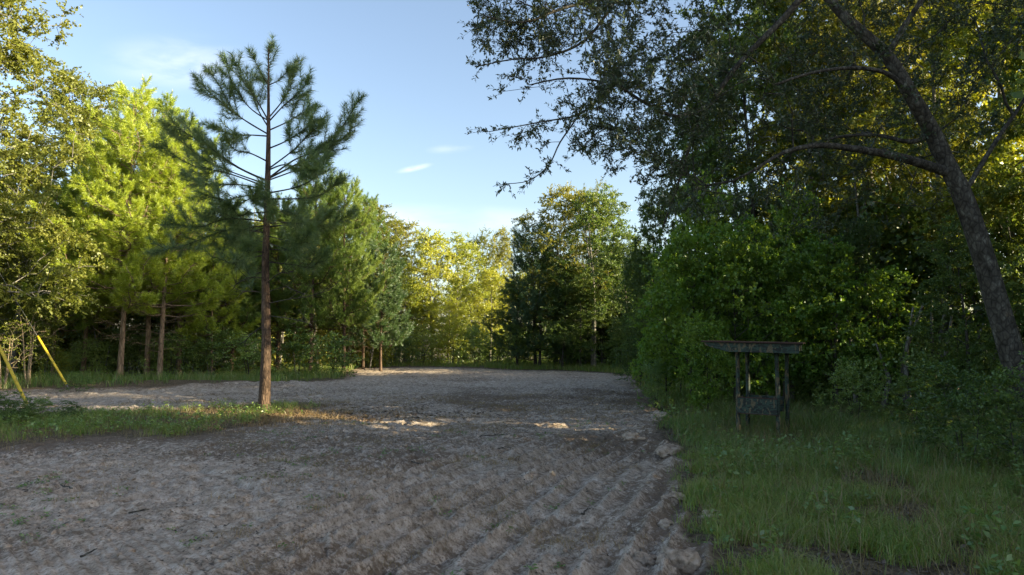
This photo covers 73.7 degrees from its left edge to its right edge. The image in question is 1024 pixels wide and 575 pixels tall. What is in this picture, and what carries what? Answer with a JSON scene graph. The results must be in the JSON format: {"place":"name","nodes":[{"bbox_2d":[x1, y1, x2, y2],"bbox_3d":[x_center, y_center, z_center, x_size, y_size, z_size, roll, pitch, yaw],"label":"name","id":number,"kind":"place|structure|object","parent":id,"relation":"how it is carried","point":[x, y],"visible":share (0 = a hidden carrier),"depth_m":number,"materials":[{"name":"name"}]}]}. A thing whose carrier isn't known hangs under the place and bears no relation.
{"place":"outdoors","nodes":[
{"label":"outdoors","id":0,"kind":"place"},
{"bbox_2d":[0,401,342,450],"bbox_3d":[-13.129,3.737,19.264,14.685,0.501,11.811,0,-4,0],"label":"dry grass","id":1,"kind":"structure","parent":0,"point":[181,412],"depth_m":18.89,"materials":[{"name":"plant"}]},
{"bbox_2d":[0,363,344,388],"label":"grass","id":2,"kind":"structure","parent":0,"point":[46,379],"depth_m":35.44,"materials":[{"name":"plant"}]},
{"bbox_2d":[0,341,1023,574],"bbox_3d":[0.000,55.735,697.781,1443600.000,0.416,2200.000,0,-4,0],"label":"ground","id":3,"kind":"structure","parent":0,"point":[152,384],"depth_m":13.96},
{"bbox_2d":[0,390,41,422],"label":"shrub","id":4,"kind":"object","parent":3,"relation":"on","point":[5,403],"visible":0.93,"depth_m":18.31,"materials":[{"name":"green plant"}]},
{"bbox_2d":[0,304,66,383],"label":"bare tree","id":5,"kind":"object","parent":3,"relation":"on","point":[30,363],"visible":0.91,"depth_m":33.67,"materials":[{"name":"plant"}]},
{"bbox_2d":[0,179,72,348],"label":"oak tree","id":6,"kind":"object","parent":3,"relation":"on","point":[27,307],"visible":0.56,"depth_m":37.58,"materials":[{"name":"green plant"}]},
{"bbox_2d":[0,118,84,377],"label":"oak tree","id":7,"kind":"object","parent":3,"relation":"on","point":[36,137],"visible":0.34,"depth_m":41.95,"materials":[{"name":"green plant"}]},
{"bbox_2d":[6,182,103,377],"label":"pine tree","id":8,"kind":"object","parent":3,"relation":"on","point":[84,325],"visible":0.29,"depth_m":39.88,"materials":[{"name":"plant"}]},
{"bbox_2d":[34,343,77,375],"bbox_3d":[-26.691,4.381,39.895,2.150,2.310,2.535,2,-5,-19],"label":"shrub","id":9,"kind":"object","parent":3,"relation":"on","point":[55,358],"visible":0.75,"depth_m":39.65,"materials":[{"name":"green plant"}]},
{"bbox_2d":[0,58,139,371],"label":"oak tree","id":10,"kind":"object","parent":3,"relation":"on","point":[83,89],"visible":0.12,"depth_m":48.62,"materials":[{"name":"green plant"}]},
{"bbox_2d":[29,161,139,374],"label":"pine tree","id":11,"kind":"object","parent":3,"relation":"on","point":[105,311],"visible":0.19,"depth_m":41.60,"materials":[{"name":"plant"}]},
{"bbox_2d":[59,336,116,375],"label":"shrub","id":12,"kind":"object","parent":3,"relation":"on","point":[92,347],"visible":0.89,"depth_m":40.67,"materials":[{"name":"green plant"}]},
{"bbox_2d":[21,74,188,379],"bbox_3d":[-22.358,-3.475,39.046,8.904,18.083,8.570,-2,-5,27],"label":"pine tree","id":13,"kind":"object","parent":3,"relation":"on","point":[95,166],"visible":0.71,"depth_m":38.42,"materials":[{"name":"green plant"}]},
{"bbox_2d":[92,330,164,375],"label":"shrub","id":14,"kind":"object","parent":3,"relation":"on","point":[130,348],"visible":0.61,"depth_m":43.63,"materials":[{"name":"green plant"}]},
{"bbox_2d":[45,89,221,377],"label":"pine tree","id":15,"kind":"object","parent":3,"relation":"on","point":[124,171],"visible":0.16,"depth_m":40.96,"materials":[{"name":"plant"}]},
{"bbox_2d":[0,399,319,442],"bbox_3d":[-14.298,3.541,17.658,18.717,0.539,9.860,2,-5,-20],"label":"grass","id":16,"kind":"structure","parent":3,"relation":"on","point":[101,412],"depth_m":18.60,"materials":[{"name":"plant"}]},
{"bbox_2d":[129,331,202,377],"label":"shrub","id":17,"kind":"object","parent":3,"relation":"on","point":[170,350],"visible":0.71,"depth_m":41.54,"materials":[{"name":"green plant"}]},
{"bbox_2d":[84,124,248,379],"bbox_3d":[-20.718,-2.088,40.526,8.147,15.449,7.850,4,-6,-43],"label":"pine tree","id":18,"kind":"object","parent":3,"relation":"on","point":[212,300],"visible":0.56,"depth_m":39.56,"materials":[{"name":"green plant"}]},
{"bbox_2d":[0,208,339,375],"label":"woodland","id":19,"kind":"object","parent":3,"relation":"on","point":[184,320],"visible":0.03,"depth_m":49.65,"materials":[{"name":"plant"}]},
{"bbox_2d":[110,108,256,374],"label":"pine tree","id":20,"kind":"object","parent":3,"relation":"on","point":[204,268],"visible":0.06,"depth_m":43.83,"materials":[{"name":"plant"}]},
{"bbox_2d":[2,241,402,369],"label":"woodland","id":21,"kind":"object","parent":3,"relation":"on","point":[371,358],"visible":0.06,"depth_m":56.34,"materials":[{"name":"plant"}]},
{"bbox_2d":[164,322,255,375],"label":"shrub","id":22,"kind":"object","parent":3,"relation":"on","point":[217,345],"visible":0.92,"depth_m":40.62,"materials":[{"name":"green plant"}]},
{"bbox_2d":[174,238,261,374],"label":"pine tree","id":23,"kind":"object","parent":3,"relation":"on","point":[198,324],"visible":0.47,"depth_m":42.37,"materials":[{"name":"plant"}]},
{"bbox_2d":[192,209,281,370],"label":"pine tree","id":24,"kind":"object","parent":3,"relation":"on","point":[244,310],"visible":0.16,"depth_m":44.37,"materials":[{"name":"green plant"}]},
{"bbox_2d":[209,331,277,378],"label":"shrub","id":25,"kind":"object","parent":3,"relation":"on","point":[252,353],"visible":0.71,"depth_m":40.47,"materials":[{"name":"green plant"}]},
{"bbox_2d":[140,33,368,410],"bbox_3d":[-8.774,-2.213,22.751,7.902,13.094,5.778,0,-4,0],"label":"pine tree","id":26,"kind":"object","parent":3,"relation":"on","point":[313,166],"visible":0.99,"depth_m":22.70,"materials":[{"name":"green plant"}]},
{"bbox_2d":[237,192,325,368],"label":"pine tree","id":27,"kind":"object","parent":3,"relation":"on","point":[276,295],"visible":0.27,"depth_m":46.03,"materials":[{"name":"green plant"}]},
{"bbox_2d":[257,326,332,375],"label":"shrub","id":28,"kind":"object","parent":3,"relation":"on","point":[295,345],"visible":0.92,"depth_m":41.69,"materials":[{"name":"green plant"}]},
{"bbox_2d":[255,156,366,372],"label":"pine tree","id":29,"kind":"object","parent":3,"relation":"on","point":[305,303],"visible":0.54,"depth_m":45.27,"materials":[{"name":"green plant"}]},
{"bbox_2d":[298,331,367,376],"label":"shrub","id":30,"kind":"object","parent":3,"relation":"on","point":[340,341],"visible":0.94,"depth_m":43.57,"materials":[{"name":"green plant"}]},
{"bbox_2d":[0,315,692,375],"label":"undergrowth","id":31,"kind":"object","parent":3,"relation":"on","point":[106,360],"visible":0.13,"depth_m":47.67,"materials":[{"name":"green plant"}]},
{"bbox_2d":[302,170,392,373],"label":"pine tree","id":32,"kind":"object","parent":3,"relation":"on","point":[355,285],"visible":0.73,"depth_m":46.47,"materials":[{"name":"green plant"}]},
{"bbox_2d":[0,367,710,574],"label":"sand lot","id":33,"kind":"structure","parent":3,"relation":"on","point":[183,480],"depth_m":10.93,"materials":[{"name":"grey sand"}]},
{"bbox_2d":[0,0,124,324],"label":"oak tree","id":34,"kind":"object","parent":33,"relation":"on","point":[18,56],"visible":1,"depth_m":31.79,"materials":[{"name":"green plant"}]},
{"bbox_2d":[176,404,417,433],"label":"dry grass","id":35,"kind":"structure","parent":33,"relation":"on","point":[304,417],"depth_m":20.21,"materials":[{"name":"plant"}]},
{"bbox_2d":[0,418,644,574],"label":"weeds","id":36,"kind":"object","parent":33,"relation":"on","point":[263,431],"visible":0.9,"depth_m":10.36,"materials":[{"name":"green plant"}]},
{"bbox_2d":[0,393,668,574],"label":"clods","id":37,"kind":"object","parent":33,"relation":"on","point":[292,558],"visible":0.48,"depth_m":11.22,"materials":[{"name":"soil"}]},
{"bbox_2d":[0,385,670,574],"bbox_3d":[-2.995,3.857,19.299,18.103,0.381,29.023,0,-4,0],"label":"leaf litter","id":38,"kind":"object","parent":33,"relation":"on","point":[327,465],"visible":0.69,"depth_m":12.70,"materials":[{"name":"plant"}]},
{"bbox_2d":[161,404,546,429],"bbox_3d":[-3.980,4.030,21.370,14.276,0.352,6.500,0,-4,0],"label":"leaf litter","id":39,"kind":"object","parent":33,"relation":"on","point":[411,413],"visible":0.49,"depth_m":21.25,"materials":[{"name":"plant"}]},
{"bbox_2d":[94,384,647,444],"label":"dry grass","id":40,"kind":"structure","parent":33,"relation":"on","point":[327,401],"depth_m":24.67,"materials":[{"name":"plant"}]},
{"bbox_2d":[347,238,415,371],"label":"pine tree","id":41,"kind":"object","parent":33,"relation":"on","point":[391,305],"visible":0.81,"depth_m":50.62,"materials":[{"name":"green plant"}]},
{"bbox_2d":[634,356,683,409],"bbox_3d":[4.721,3.140,22.298,1.502,1.867,1.738,-3,-5,35],"label":"shrub","id":42,"kind":"object","parent":33,"relation":"on","point":[659,377],"visible":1,"depth_m":22.26,"materials":[{"name":"green plant"}]},
{"bbox_2d":[655,547,700,574],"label":"dirt clod","id":43,"kind":"object","parent":33,"relation":"on","point":[686,561],"visible":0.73,"depth_m":7.05,"materials":[{"name":"soil"}]},
{"bbox_2d":[337,192,395,368],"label":"pine tree","id":44,"kind":"object","parent":3,"relation":"on","point":[376,224],"visible":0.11,"depth_m":54.02,"materials":[{"name":"green plant"}]},
{"bbox_2d":[346,197,412,317],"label":"broadleaf tree","id":45,"kind":"object","parent":3,"relation":"on","point":[380,215],"visible":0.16,"depth_m":68.33,"materials":[{"name":"green plant"}]},
{"bbox_2d":[376,215,445,357],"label":"broadleaf tree","id":46,"kind":"object","parent":3,"relation":"on","point":[405,234],"visible":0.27,"depth_m":70.90,"materials":[{"name":"green plant"}]},
{"bbox_2d":[388,270,439,360],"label":"broadleaf tree","id":47,"kind":"object","parent":3,"relation":"on","point":[408,286],"visible":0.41,"depth_m":65.96,"materials":[{"name":"green plant"}]},
{"bbox_2d":[397,328,444,364],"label":"shrub","id":48,"kind":"object","parent":3,"relation":"on","point":[428,342],"visible":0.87,"depth_m":61.57,"materials":[{"name":"green plant"}]},
{"bbox_2d":[173,359,687,379],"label":"grass","id":49,"kind":"structure","parent":3,"relation":"on","point":[458,364],"depth_m":57.13,"materials":[{"name":"plant"}]},
{"bbox_2d":[400,226,471,362],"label":"broadleaf tree","id":50,"kind":"object","parent":3,"relation":"on","point":[422,249],"visible":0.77,"depth_m":67.34,"materials":[{"name":"green plant"}]},
{"bbox_2d":[429,293,468,359],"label":"broadleaf tree","id":51,"kind":"object","parent":3,"relation":"on","point":[452,306],"visible":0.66,"depth_m":64.65,"materials":[{"name":"green plant"}]},
{"bbox_2d":[429,312,489,363],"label":"shrub","id":52,"kind":"object","parent":3,"relation":"on","point":[451,332],"visible":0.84,"depth_m":62.51,"materials":[{"name":"green plant"}]},
{"bbox_2d":[420,231,499,359],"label":"broadleaf tree","id":53,"kind":"object","parent":3,"relation":"on","point":[466,247],"visible":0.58,"depth_m":70.33,"materials":[{"name":"green plant"}]},
{"bbox_2d":[453,321,498,364],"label":"shrub","id":54,"kind":"object","parent":3,"relation":"on","point":[473,334],"visible":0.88,"depth_m":61.53,"materials":[{"name":"green plant"}]},
{"bbox_2d":[449,227,504,359],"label":"broadleaf tree","id":55,"kind":"object","parent":3,"relation":"on","point":[480,240],"visible":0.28,"depth_m":77.99,"materials":[{"name":"green plant"}]},
{"bbox_2d":[460,261,511,361],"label":"broadleaf tree","id":56,"kind":"object","parent":3,"relation":"on","point":[488,282],"visible":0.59,"depth_m":65.83,"materials":[{"name":"green plant"}]},
{"bbox_2d":[368,265,622,359],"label":"woodland","id":57,"kind":"object","parent":3,"relation":"on","point":[525,274],"visible":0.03,"depth_m":77.58,"materials":[{"name":"green plant"}]},
{"bbox_2d":[479,224,524,359],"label":"broadleaf tree","id":58,"kind":"object","parent":3,"relation":"on","point":[502,251],"visible":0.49,"depth_m":74.08,"materials":[{"name":"green plant"}]},
{"bbox_2d":[483,278,543,364],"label":"broadleaf tree","id":59,"kind":"object","parent":3,"relation":"on","point":[493,313],"visible":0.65,"depth_m":55.35,"materials":[{"name":"green plant"}]},
{"bbox_2d":[481,218,578,365],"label":"conifer","id":60,"kind":"object","parent":3,"relation":"on","point":[513,310],"visible":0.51,"depth_m":54.95,"materials":[{"name":"plant"}]},
{"bbox_2d":[504,242,572,365],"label":"broadleaf tree","id":61,"kind":"object","parent":3,"relation":"on","point":[528,258],"visible":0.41,"depth_m":54.82,"materials":[{"name":"green plant"}]},
{"bbox_2d":[508,181,613,363],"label":"broadleaf tree","id":62,"kind":"object","parent":3,"relation":"on","point":[555,196],"visible":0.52,"depth_m":56.07,"materials":[{"name":"green plant"}]},
{"bbox_2d":[536,256,595,367],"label":"broadleaf tree","id":63,"kind":"object","parent":3,"relation":"on","point":[565,273],"visible":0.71,"depth_m":53.54,"materials":[{"name":"green plant"}]},
{"bbox_2d":[546,269,610,365],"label":"broadleaf tree","id":64,"kind":"object","parent":3,"relation":"on","point":[589,294],"visible":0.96,"depth_m":52.48,"materials":[{"name":"green plant"}]},
{"bbox_2d":[545,179,623,364],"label":"broadleaf tree","id":65,"kind":"object","parent":3,"relation":"on","point":[579,196],"visible":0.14,"depth_m":57.25,"materials":[{"name":"green plant"}]},
{"bbox_2d":[538,183,638,367],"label":"broadleaf tree","id":66,"kind":"object","parent":3,"relation":"on","point":[606,223],"visible":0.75,"depth_m":53.47,"materials":[{"name":"green plant"}]},
{"bbox_2d":[567,244,627,362],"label":"broadleaf tree","id":67,"kind":"object","parent":3,"relation":"on","point":[598,328],"visible":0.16,"depth_m":55.35,"materials":[{"name":"green plant"}]},
{"bbox_2d":[541,250,686,365],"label":"woodland","id":68,"kind":"object","parent":3,"relation":"on","point":[588,360],"visible":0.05,"depth_m":56.41,"materials":[{"name":"green plant"}]},
{"bbox_2d":[593,226,651,368],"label":"broadleaf tree","id":69,"kind":"object","parent":3,"relation":"on","point":[627,236],"visible":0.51,"depth_m":50.01,"materials":[{"name":"green plant"}]},
{"bbox_2d":[613,247,654,379],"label":"broadleaf tree","id":70,"kind":"object","parent":3,"relation":"on","point":[621,294],"visible":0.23,"depth_m":38.89,"materials":[{"name":"green plant"}]},
{"bbox_2d":[619,181,670,360],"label":"broadleaf tree","id":71,"kind":"object","parent":3,"relation":"on","point":[647,213],"visible":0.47,"depth_m":35.06,"materials":[{"name":"green plant"}]},
{"bbox_2d":[626,279,698,395],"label":"sapling","id":72,"kind":"object","parent":3,"relation":"on","point":[657,332],"visible":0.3,"depth_m":25.89,"materials":[{"name":"plant"}]},
{"bbox_2d":[631,221,745,406],"bbox_3d":[5.839,0.953,23.090,3.612,6.653,3.790,1,-4,-10],"label":"sapling","id":73,"kind":"object","parent":3,"relation":"on","point":[680,266],"visible":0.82,"depth_m":22.71,"materials":[{"name":"green plant"}]},
{"bbox_2d":[640,68,772,384],"bbox_3d":[8.720,-2.629,31.587,5.669,15.316,6.785,1,-4,-10],"label":"broadleaf tree","id":74,"kind":"object","parent":3,"relation":"on","point":[678,148],"visible":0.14,"depth_m":30.81,"materials":[{"name":"green plant"}]},
{"bbox_2d":[673,309,740,410],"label":"sapling","id":75,"kind":"object","parent":3,"relation":"on","point":[717,355],"visible":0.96,"depth_m":19.73,"materials":[{"name":"plant"}]},
{"bbox_2d":[664,163,768,386],"bbox_3d":[7.658,-0.164,25.922,3.878,9.528,3.163,-2,-5,20],"label":"sapling","id":76,"kind":"object","parent":3,"relation":"on","point":[703,224],"visible":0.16,"depth_m":26.00,"materials":[{"name":"plant"}]},
{"bbox_2d":[676,207,798,401],"bbox_3d":[7.226,0.868,22.634,3.359,6.790,3.990,2,-5,-20],"label":"sapling","id":77,"kind":"object","parent":3,"relation":"on","point":[734,259],"visible":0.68,"depth_m":22.14,"materials":[{"name":"plant"}]},
{"bbox_2d":[457,0,1023,421],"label":"oak tree","id":78,"kind":"object","parent":3,"relation":"on","point":[1003,324],"visible":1,"depth_m":12.96,"materials":[{"name":"green plant"}]},
{"bbox_2d":[701,340,805,436],"bbox_3d":[5.936,2.593,16.718,2.278,2.537,1.770,-1,-4,25],"label":"feeder shelter","id":79,"kind":"object","parent":3,"relation":"on","point":[748,404],"visible":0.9,"depth_m":16.19,"materials":[{"name":"wood"}]},
{"bbox_2d":[729,227,781,389],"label":"sapling","id":80,"kind":"object","parent":3,"relation":"on","point":[762,238],"visible":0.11,"depth_m":24.96,"materials":[{"name":"plant"}]},
{"bbox_2d":[658,0,865,371],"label":"broadleaf tree","id":81,"kind":"object","parent":3,"relation":"on","point":[758,13],"visible":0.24,"depth_m":28.41,"materials":[{"name":"green plant"}]},
{"bbox_2d":[730,228,837,401],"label":"sapling","id":82,"kind":"object","parent":3,"relation":"on","point":[802,310],"visible":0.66,"depth_m":22.23,"materials":[{"name":"plant"}]},
{"bbox_2d":[754,177,840,397],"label":"sapling","id":83,"kind":"object","parent":3,"relation":"on","point":[781,220],"visible":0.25,"depth_m":24.91,"materials":[{"name":"plant"}]},
{"bbox_2d":[683,0,917,378],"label":"broadleaf tree","id":84,"kind":"object","parent":3,"relation":"on","point":[759,138],"visible":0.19,"depth_m":28.71,"materials":[{"name":"green plant"}]},
{"bbox_2d":[698,34,926,254],"bbox_3d":[15.438,-4.435,36.982,13.288,20.087,13.464,3,-5,-37],"label":"broadleaf tree","id":85,"kind":"object","parent":3,"relation":"on","point":[766,219],"visible":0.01,"depth_m":35.31,"materials":[{"name":"green plant"}]},
{"bbox_2d":[638,382,1023,485],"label":"grass","id":86,"kind":"structure","parent":3,"relation":"on","point":[834,422],"depth_m":15.51,"materials":[{"name":"green plant"}]},
{"bbox_2d":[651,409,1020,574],"bbox_3d":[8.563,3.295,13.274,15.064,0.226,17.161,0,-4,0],"label":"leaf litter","id":87,"kind":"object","parent":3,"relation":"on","point":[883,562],"visible":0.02,"depth_m":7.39,"materials":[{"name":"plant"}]},
{"bbox_2d":[780,230,894,406],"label":"sapling","id":88,"kind":"object","parent":3,"relation":"on","point":[837,282],"visible":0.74,"depth_m":22.03,"materials":[{"name":"plant"}]},
{"bbox_2d":[651,392,1023,574],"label":"weeds","id":89,"kind":"object","parent":3,"relation":"on","point":[987,534],"visible":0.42,"depth_m":11.35,"materials":[{"name":"green plant"}]},
{"bbox_2d":[673,300,1023,411],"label":"undergrowth","id":90,"kind":"object","parent":3,"relation":"on","point":[820,383],"visible":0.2,"depth_m":21.77,"materials":[{"name":"green plant"}]},
{"bbox_2d":[677,146,1023,401],"bbox_3d":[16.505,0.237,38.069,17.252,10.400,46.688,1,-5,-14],"label":"broadleaf tree","id":91,"kind":"object","parent":3,"relation":"on","point":[888,239],"visible":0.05,"depth_m":25.21,"materials":[{"name":"green plant"}]},
{"bbox_2d":[818,209,896,398],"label":"sapling","id":92,"kind":"object","parent":3,"relation":"on","point":[858,255],"visible":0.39,"depth_m":23.85,"materials":[{"name":"plant"}]},
{"bbox_2d":[811,354,903,419],"bbox_3d":[9.385,2.852,18.791,2.162,2.016,2.502,2,-5,-24],"label":"shrub","id":93,"kind":"object","parent":3,"relation":"on","point":[846,381],"visible":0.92,"depth_m":18.76,"materials":[{"name":"green plant"}]},
{"bbox_2d":[829,263,930,401],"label":"sapling","id":94,"kind":"object","parent":3,"relation":"on","point":[879,299],"visible":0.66,"depth_m":21.65,"materials":[{"name":"plant"}]},
{"bbox_2d":[739,0,1022,261],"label":"broadleaf tree","id":95,"kind":"object","parent":3,"relation":"on","point":[890,176],"visible":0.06,"depth_m":27.39,"materials":[{"name":"green plant"}]},
{"bbox_2d":[764,0,1023,370],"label":"broadleaf tree","id":96,"kind":"object","parent":3,"relation":"on","point":[986,200],"visible":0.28,"depth_m":24.77,"materials":[{"name":"green plant"}]},
{"bbox_2d":[773,0,1023,275],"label":"broadleaf tree","id":97,"kind":"object","parent":3,"relation":"on","point":[1017,141],"visible":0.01,"depth_m":30.55,"materials":[{"name":"green plant"}]},
{"bbox_2d":[858,351,976,428],"bbox_3d":[10.066,2.627,16.835,2.273,2.124,2.397,1,-5,-14],"label":"shrub","id":98,"kind":"object","parent":3,"relation":"on","point":[909,382],"visible":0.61,"depth_m":16.81,"materials":[{"name":"green plant"}]},
{"bbox_2d":[829,0,1023,396],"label":"broadleaf tree","id":99,"kind":"object","parent":3,"relation":"on","point":[963,35],"visible":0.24,"depth_m":23.83,"materials":[{"name":"green plant"}]},
{"bbox_2d":[887,357,1023,467],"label":"shrub","id":100,"kind":"object","parent":3,"relation":"on","point":[924,428],"visible":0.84,"depth_m":12.43,"materials":[{"name":"green plant"}]},
{"bbox_2d":[901,213,1023,412],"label":"broadleaf tree","id":101,"kind":"object","parent":3,"relation":"on","point":[936,283],"visible":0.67,"depth_m":18.97,"materials":[{"name":"green plant"}]},
{"bbox_2d":[942,351,1023,472],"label":"shrub","id":102,"kind":"object","parent":3,"relation":"on","point":[1008,395],"visible":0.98,"depth_m":11.16,"materials":[{"name":"green plant"}]},
{"bbox_2d":[958,1,1023,339],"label":"broadleaf tree","id":103,"kind":"object","parent":3,"relation":"on","point":[1014,186],"visible":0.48,"depth_m":21.85,"materials":[{"name":"green plant"}]},
{"bbox_2d":[0,0,1023,340],"label":"sky","id":104,"kind":"structure","parent":0,"point":[412,149],"materials":[{"name":"blue"}]},
{"bbox_2d":[486,358,953,397],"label":"grass","id":105,"kind":"structure","parent":0,"point":[550,366],"depth_m":52.25,"materials":[{"name":"plant"}]},
{"bbox_2d":[647,389,1023,574],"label":"dry grass","id":106,"kind":"structure","parent":0,"point":[870,487],"depth_m":9.25,"materials":[{"name":"plant"}]},
{"bbox_2d":[664,444,1023,574],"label":"grass","id":107,"kind":"structure","parent":0,"point":[890,545],"depth_m":8.47,"materials":[{"name":"green plant"}]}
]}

